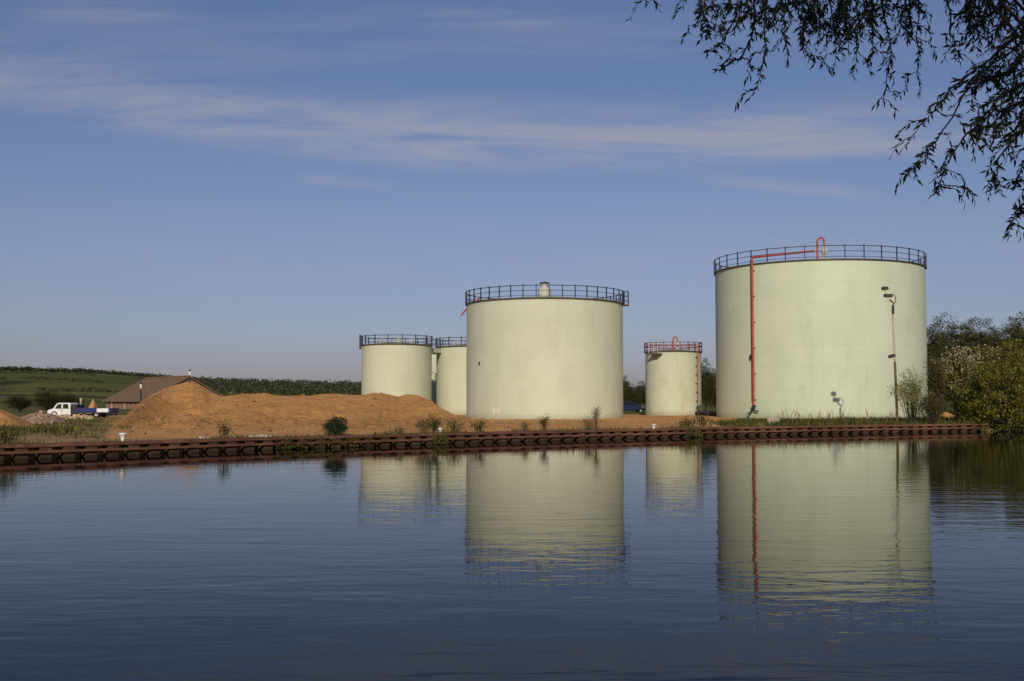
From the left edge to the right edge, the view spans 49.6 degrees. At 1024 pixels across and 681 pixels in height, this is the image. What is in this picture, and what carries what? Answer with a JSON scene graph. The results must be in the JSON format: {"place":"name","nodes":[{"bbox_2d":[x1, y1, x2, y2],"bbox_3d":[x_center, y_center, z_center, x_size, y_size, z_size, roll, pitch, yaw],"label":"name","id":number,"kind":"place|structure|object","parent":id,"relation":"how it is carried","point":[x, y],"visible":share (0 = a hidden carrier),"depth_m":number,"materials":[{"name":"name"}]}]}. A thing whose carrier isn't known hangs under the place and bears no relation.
{"place":"outdoors","nodes":[
{"label":"outdoors","id":0,"kind":"place"},
{"bbox_2d":[0,416,131,440],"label":"yard grass","id":1,"kind":"structure","parent":0,"point":[86,428],"depth_m":61.35,"materials":[{"name":"green plant"}]},
{"bbox_2d":[0,370,984,405],"bbox_3d":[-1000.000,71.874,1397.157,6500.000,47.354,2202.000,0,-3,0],"label":"hills","id":2,"kind":"structure","parent":0,"point":[18,385],"depth_m":482.59,"materials":[{"name":"green plant"}]},
{"bbox_2d":[0,370,144,391],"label":"hedgerow foliage","id":3,"kind":"object","parent":2,"relation":"on","point":[69,389],"visible":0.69,"depth_m":522.06,"materials":[{"name":"green plant"}]},
{"bbox_2d":[0,366,361,395],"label":"woods","id":4,"kind":"object","parent":2,"relation":"on","point":[349,387],"visible":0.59,"depth_m":520.24,"materials":[{"name":"green plant"}]},
{"bbox_2d":[0,430,1023,680],"bbox_3d":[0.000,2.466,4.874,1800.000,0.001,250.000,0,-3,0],"label":"water","id":5,"kind":"structure","parent":0,"point":[826,558],"depth_m":15.04,"materials":[{"name":"blue liquid"}]},
{"bbox_2d":[0,405,1023,459],"bbox_3d":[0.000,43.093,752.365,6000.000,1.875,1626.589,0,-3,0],"label":"ground","id":6,"kind":"structure","parent":0,"point":[155,433],"depth_m":63.65,"materials":[{"name":"brown soil"}]},
{"bbox_2d":[0,420,17,443],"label":"scrub","id":7,"kind":"object","parent":6,"relation":"on","point":[2,434],"visible":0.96,"depth_m":41.51,"materials":[{"name":"green plant"}]},
{"bbox_2d":[0,419,29,443],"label":"scrub","id":8,"kind":"object","parent":6,"relation":"on","point":[12,434],"visible":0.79,"depth_m":41.90,"materials":[{"name":"green plant"}]},
{"bbox_2d":[0,409,35,427],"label":"sand heap","id":9,"kind":"object","parent":6,"relation":"on","point":[10,418],"visible":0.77,"depth_m":61.30,"materials":[{"name":"orange sand"}]},
{"bbox_2d":[2,394,33,411],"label":"woodland tree","id":10,"kind":"object","parent":6,"relation":"on","point":[19,404],"visible":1,"depth_m":149.12,"materials":[{"name":"green plant"}]},
{"bbox_2d":[0,424,74,433],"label":"grass strip","id":11,"kind":"object","parent":6,"relation":"on","point":[47,429],"depth_m":55.02,"materials":[{"name":"green plant"}]},
{"bbox_2d":[20,410,65,423],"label":"rubble","id":12,"kind":"object","parent":6,"relation":"on","point":[41,416],"visible":0.84,"depth_m":79.51,"materials":[{"name":"beige stone"}]},
{"bbox_2d":[30,388,64,410],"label":"woodland tree","id":13,"kind":"object","parent":6,"relation":"on","point":[44,396],"visible":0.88,"depth_m":139.31,"materials":[{"name":"green plant"}]},
{"bbox_2d":[40,393,83,408],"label":"woodland tree","id":14,"kind":"object","parent":6,"relation":"on","point":[68,397],"visible":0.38,"depth_m":145.41,"materials":[{"name":"green plant"}]},
{"bbox_2d":[54,414,93,418],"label":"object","id":15,"kind":"structure","parent":6,"relation":"on","point":[74,416],"depth_m":94.10,"materials":[{"name":"stone"}]},
{"bbox_2d":[47,403,118,416],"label":"flatbed truck","id":16,"kind":"object","parent":6,"relation":"on","point":[67,408],"visible":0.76,"depth_m":104.08,"materials":[{"name":"white metal"}]},
{"bbox_2d":[85,399,97,413],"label":"sand heap","id":17,"kind":"object","parent":6,"relation":"on","point":[93,404],"visible":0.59,"depth_m":121.36,"materials":[{"name":"orange sand"}]},
{"bbox_2d":[118,433,126,440],"bbox_3d":[-15.692,3.916,44.654,0.350,0.410,0.350,0,-3,0],"label":"bollard","id":18,"kind":"object","parent":6,"relation":"on","point":[122,435],"visible":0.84,"depth_m":44.57,"materials":[{"name":"white metal"}]},
{"bbox_2d":[140,382,141,402],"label":"lamp post","id":19,"kind":"object","parent":6,"relation":"on","point":[140,392],"visible":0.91,"depth_m":111.82,"materials":[{"name":"metal"}]},
{"bbox_2d":[102,375,222,408],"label":"brick barn","id":20,"kind":"structure","parent":6,"relation":"on","point":[128,397],"depth_m":203.64,"materials":[{"name":"tile"}]},
{"bbox_2d":[214,420,232,437],"bbox_3d":[-12.530,3.905,48.270,0.814,0.897,0.810,0,-3,6],"label":"scrub","id":21,"kind":"object","parent":6,"relation":"on","point":[227,430],"visible":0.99,"depth_m":48.26,"materials":[{"name":"green plant"}]},
{"bbox_2d":[113,382,507,430],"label":"sand heap","id":22,"kind":"object","parent":6,"relation":"on","point":[165,404],"visible":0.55,"depth_m":83.69,"materials":[{"name":"orange sand"}]},
{"bbox_2d":[116,384,734,438],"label":"clods","id":23,"kind":"object","parent":22,"relation":"on","point":[492,421],"visible":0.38,"depth_m":73.98,"materials":[{"name":"brown soil"}]},
{"bbox_2d":[318,414,350,434],"bbox_3d":[-8.457,4.064,52.779,1.595,1.077,1.570,0,-3,0],"label":"round bush","id":24,"kind":"object","parent":6,"relation":"on","point":[338,428],"visible":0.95,"depth_m":52.59,"materials":[{"name":"green plant"}]},
{"bbox_2d":[359,334,432,400],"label":"storage tank","id":25,"kind":"object","parent":6,"relation":"on","point":[398,368],"visible":0.84,"depth_m":117.92,"materials":[{"name":"metal"}]},
{"bbox_2d":[385,424,408,433],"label":"scrub","id":26,"kind":"object","parent":6,"relation":"on","point":[399,429],"visible":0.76,"depth_m":54.95,"materials":[{"name":"green plant"}]},
{"bbox_2d":[412,416,438,432],"bbox_3d":[-4.543,4.251,56.633,1.369,1.070,1.308,-1,-3,25],"label":"scrub","id":27,"kind":"object","parent":6,"relation":"on","point":[420,424],"visible":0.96,"depth_m":56.62,"materials":[{"name":"green plant"}]},
{"bbox_2d":[417,414,446,431],"bbox_3d":[-4.077,4.280,57.405,1.632,1.096,1.594,0,-3,0],"label":"scrub","id":28,"kind":"object","parent":6,"relation":"on","point":[435,425],"visible":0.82,"depth_m":57.48,"materials":[{"name":"green plant"}]},
{"bbox_2d":[432,353,435,403],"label":"storage tank","id":29,"kind":"object","parent":6,"relation":"on","point":[434,377],"visible":0.04,"depth_m":131.64,"materials":[{"name":"metal"}]},
{"bbox_2d":[435,336,466,414],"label":"storage tank","id":30,"kind":"object","parent":6,"relation":"on","point":[451,361],"visible":0.49,"depth_m":122.37,"materials":[{"name":"metal"}]},
{"bbox_2d":[423,339,445,352],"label":"walkway","id":31,"kind":"structure","parent":30,"relation":"attached to","point":[436,350],"depth_m":122.96,"materials":[{"name":"paint"}]},
{"bbox_2d":[442,415,468,431],"bbox_3d":[-2.916,4.253,57.942,1.554,1.221,2.181,0,-3,0],"label":"scrub","id":32,"kind":"object","parent":6,"relation":"on","point":[453,426],"visible":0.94,"depth_m":57.77,"materials":[{"name":"green plant"}]},
{"bbox_2d":[468,418,486,431],"bbox_3d":[-1.915,4.428,58.626,1.216,0.958,1.210,-2,-4,36],"label":"scrub","id":33,"kind":"object","parent":6,"relation":"on","point":[479,427],"visible":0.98,"depth_m":58.60,"materials":[{"name":"green plant"}]},
{"bbox_2d":[0,421,974,444],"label":"edge weeds","id":34,"kind":"object","parent":6,"relation":"on","point":[449,431],"visible":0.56,"depth_m":56.81,"materials":[{"name":"green plant"}]},
{"bbox_2d":[0,423,988,459],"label":"quay wall","id":35,"kind":"structure","parent":6,"relation":"on","point":[46,451],"depth_m":55.04,"materials":[{"name":"brown metal"}]},
{"bbox_2d":[274,428,702,448],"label":"wall weeds","id":36,"kind":"object","parent":35,"relation":"attached to","point":[440,434],"depth_m":51.53,"materials":[{"name":"green plant"}]},
{"bbox_2d":[519,420,529,430],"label":"scrub","id":37,"kind":"object","parent":6,"relation":"on","point":[524,426],"visible":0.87,"depth_m":60.30,"materials":[{"name":"green plant"}]},
{"bbox_2d":[460,282,628,418],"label":"storage tank","id":38,"kind":"object","parent":6,"relation":"on","point":[544,352],"visible":0.94,"depth_m":94.88,"materials":[{"name":"beige metal"}]},
{"bbox_2d":[538,414,550,429],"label":"scrub","id":39,"kind":"object","parent":6,"relation":"on","point":[544,423],"visible":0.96,"depth_m":61.64,"materials":[{"name":"green plant"}]},
{"bbox_2d":[578,414,599,428],"bbox_3d":[4.402,4.605,64.037,1.561,1.174,2.135,-1,-3,21],"label":"scrub","id":40,"kind":"object","parent":6,"relation":"on","point":[589,424],"visible":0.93,"depth_m":63.98,"materials":[{"name":"green plant"}]},
{"bbox_2d":[591,406,601,428],"bbox_3d":[4.903,4.447,64.686,0.776,1.505,0.768,1,-3,-16],"label":"scrub","id":41,"kind":"object","parent":6,"relation":"on","point":[597,412],"visible":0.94,"depth_m":64.64,"materials":[{"name":"green plant"}]},
{"bbox_2d":[623,375,634,401],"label":"woodland tree","id":42,"kind":"object","parent":6,"relation":"on","point":[625,382],"visible":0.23,"depth_m":177.19,"materials":[{"name":"green plant"}]},
{"bbox_2d":[623,384,643,410],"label":"woodland tree","id":43,"kind":"object","parent":6,"relation":"on","point":[635,393],"visible":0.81,"depth_m":169.30,"materials":[{"name":"green plant"}]},
{"bbox_2d":[623,402,645,411],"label":"parked car","id":44,"kind":"object","parent":6,"relation":"on","point":[632,406],"visible":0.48,"depth_m":149.00,"materials":[{"name":"blue metal"}]},
{"bbox_2d":[632,381,645,405],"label":"woodland tree","id":45,"kind":"object","parent":6,"relation":"on","point":[640,391],"visible":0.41,"depth_m":181.21,"materials":[{"name":"green plant"}]},
{"bbox_2d":[644,336,701,415],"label":"storage tank","id":46,"kind":"object","parent":6,"relation":"on","point":[673,385],"visible":0.94,"depth_m":117.11,"materials":[{"name":"metal"}]},
{"bbox_2d":[681,415,702,426],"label":"scrub","id":47,"kind":"object","parent":6,"relation":"on","point":[688,423],"visible":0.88,"depth_m":67.52,"materials":[{"name":"green plant"}]},
{"bbox_2d":[693,411,710,426],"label":"scrub","id":48,"kind":"object","parent":6,"relation":"on","point":[701,420],"visible":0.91,"depth_m":69.87,"materials":[{"name":"green plant"}]},
{"bbox_2d":[695,411,715,415],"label":"ground pipe","id":49,"kind":"object","parent":6,"relation":"on","point":[708,413],"visible":0.41,"depth_m":111.91,"materials":[{"name":"metal"}]},
{"bbox_2d":[701,358,715,410],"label":"woodland tree","id":50,"kind":"object","parent":6,"relation":"on","point":[708,391],"visible":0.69,"depth_m":149.22,"materials":[{"name":"green plant"}]},
{"bbox_2d":[706,368,715,407],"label":"woodland tree","id":51,"kind":"object","parent":6,"relation":"on","point":[711,403],"visible":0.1,"depth_m":155.95,"materials":[{"name":"green plant"}]},
{"bbox_2d":[767,417,779,422],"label":"concrete slab","id":52,"kind":"structure","parent":6,"relation":"on","point":[769,419],"depth_m":76.35,"materials":[{"name":"white concrete"}]},
{"bbox_2d":[714,237,927,418],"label":"storage tank","id":53,"kind":"object","parent":6,"relation":"on","point":[814,337],"visible":0.96,"depth_m":97.33,"materials":[{"name":"beige metal"}]},
{"bbox_2d":[881,286,898,420],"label":"lamp pole","id":54,"kind":"object","parent":6,"relation":"on","point":[885,295],"visible":0.98,"depth_m":80.03,"materials":[{"name":"metal"}]},
{"bbox_2d":[887,364,935,421],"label":"airy bush","id":55,"kind":"object","parent":6,"relation":"on","point":[912,396],"visible":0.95,"depth_m":78.77,"materials":[{"name":"green plant"}]},
{"bbox_2d":[910,388,950,423],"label":"bank bush","id":56,"kind":"object","parent":6,"relation":"on","point":[930,407],"visible":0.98,"depth_m":77.02,"materials":[{"name":"green plant"}]},
{"bbox_2d":[922,353,951,421],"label":"brown thicket","id":57,"kind":"object","parent":6,"relation":"on","point":[936,381],"visible":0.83,"depth_m":80.32,"materials":[{"name":"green plant"}]},
{"bbox_2d":[927,337,957,411],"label":"woodland tree","id":58,"kind":"object","parent":6,"relation":"on","point":[940,356],"visible":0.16,"depth_m":119.55,"materials":[{"name":"green plant"}]},
{"bbox_2d":[927,314,959,409],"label":"woodland tree","id":59,"kind":"object","parent":6,"relation":"on","point":[936,337],"visible":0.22,"depth_m":131.13,"materials":[{"name":"green plant"}]},
{"bbox_2d":[940,412,953,418],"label":"sand heap","id":60,"kind":"object","parent":6,"relation":"on","point":[947,414],"visible":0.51,"depth_m":92.11,"materials":[{"name":"orange sand"}]},
{"bbox_2d":[920,345,984,419],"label":"hawthorn tree","id":61,"kind":"object","parent":6,"relation":"on","point":[959,378],"visible":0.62,"depth_m":83.32,"materials":[{"name":"green plant"}]},
{"bbox_2d":[932,312,980,412],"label":"woodland tree","id":62,"kind":"object","parent":6,"relation":"on","point":[952,333],"visible":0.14,"depth_m":138.21,"materials":[{"name":"green plant"}]},
{"bbox_2d":[949,393,977,418],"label":"bank bush","id":63,"kind":"object","parent":6,"relation":"on","point":[954,403],"visible":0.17,"depth_m":85.65,"materials":[{"name":"green plant"}]},
{"bbox_2d":[944,335,986,403],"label":"woodland tree","id":64,"kind":"object","parent":6,"relation":"on","point":[968,345],"visible":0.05,"depth_m":117.75,"materials":[{"name":"green plant"}]},
{"bbox_2d":[952,396,993,420],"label":"bank bush","id":65,"kind":"object","parent":6,"relation":"on","point":[962,411],"visible":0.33,"depth_m":81.97,"materials":[{"name":"green plant"}]},
{"bbox_2d":[954,314,994,399],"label":"woodland tree","id":66,"kind":"object","parent":6,"relation":"on","point":[975,338],"visible":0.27,"depth_m":133.74,"materials":[{"name":"green plant"}]},
{"bbox_2d":[967,404,997,425],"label":"bank bush","id":67,"kind":"object","parent":6,"relation":"on","point":[975,415],"visible":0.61,"depth_m":78.92,"materials":[{"name":"green plant"}]},
{"bbox_2d":[948,338,1023,431],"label":"bank tree","id":68,"kind":"object","parent":6,"relation":"on","point":[986,373],"visible":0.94,"depth_m":78.58,"materials":[{"name":"green plant"}]},
{"bbox_2d":[956,343,1023,403],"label":"hawthorn tree","id":69,"kind":"object","parent":6,"relation":"on","point":[987,354],"visible":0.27,"depth_m":89.76,"materials":[{"name":"green plant"}]},
{"bbox_2d":[976,317,1006,349],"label":"woodland tree","id":70,"kind":"object","parent":6,"relation":"on","point":[986,324],"visible":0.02,"depth_m":140.19,"materials":[{"name":"green plant"}]},
{"bbox_2d":[977,338,1016,402],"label":"woodland tree","id":71,"kind":"object","parent":6,"relation":"on","point":[996,357],"visible":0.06,"depth_m":118.88,"materials":[{"name":"green plant"}]},
{"bbox_2d":[985,316,1023,405],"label":"woodland tree","id":72,"kind":"object","parent":6,"relation":"on","point":[1014,333],"visible":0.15,"depth_m":132.73,"materials":[{"name":"green plant"}]},
{"bbox_2d":[988,360,1023,429],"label":"bank tree","id":73,"kind":"object","parent":6,"relation":"on","point":[1017,427],"visible":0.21,"depth_m":80.62,"materials":[{"name":"green plant"}]},
{"bbox_2d":[1001,311,1023,409],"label":"woodland tree","id":74,"kind":"object","parent":6,"relation":"on","point":[1015,319],"visible":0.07,"depth_m":137.41,"materials":[{"name":"green plant"}]},
{"bbox_2d":[1001,333,1023,407],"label":"woodland tree","id":75,"kind":"object","parent":6,"relation":"on","point":[1020,346],"visible":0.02,"depth_m":120.02,"materials":[{"name":"green plant"}]},
{"bbox_2d":[0,0,1023,394],"label":"sky","id":76,"kind":"structure","parent":0,"point":[240,189],"materials":[{"name":"blue"}]},
{"bbox_2d":[778,406,893,421],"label":"tall grass","id":77,"kind":"structure","parent":0,"point":[828,415],"depth_m":85.94,"materials":[{"name":"green plant"}]},
{"bbox_2d":[709,416,992,428],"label":"grass","id":78,"kind":"structure","parent":0,"point":[814,421],"depth_m":76.60,"materials":[{"name":"green plant"}]},
{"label":"near bank","id":79,"kind":"structure","parent":0,"visible":0},
{"bbox_2d":[625,0,1023,242],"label":"willow tree","id":80,"kind":"object","parent":79,"relation":"on","point":[842,14],"visible":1,"depth_m":6.92,"materials":[{"name":"green plant"}]}
]}

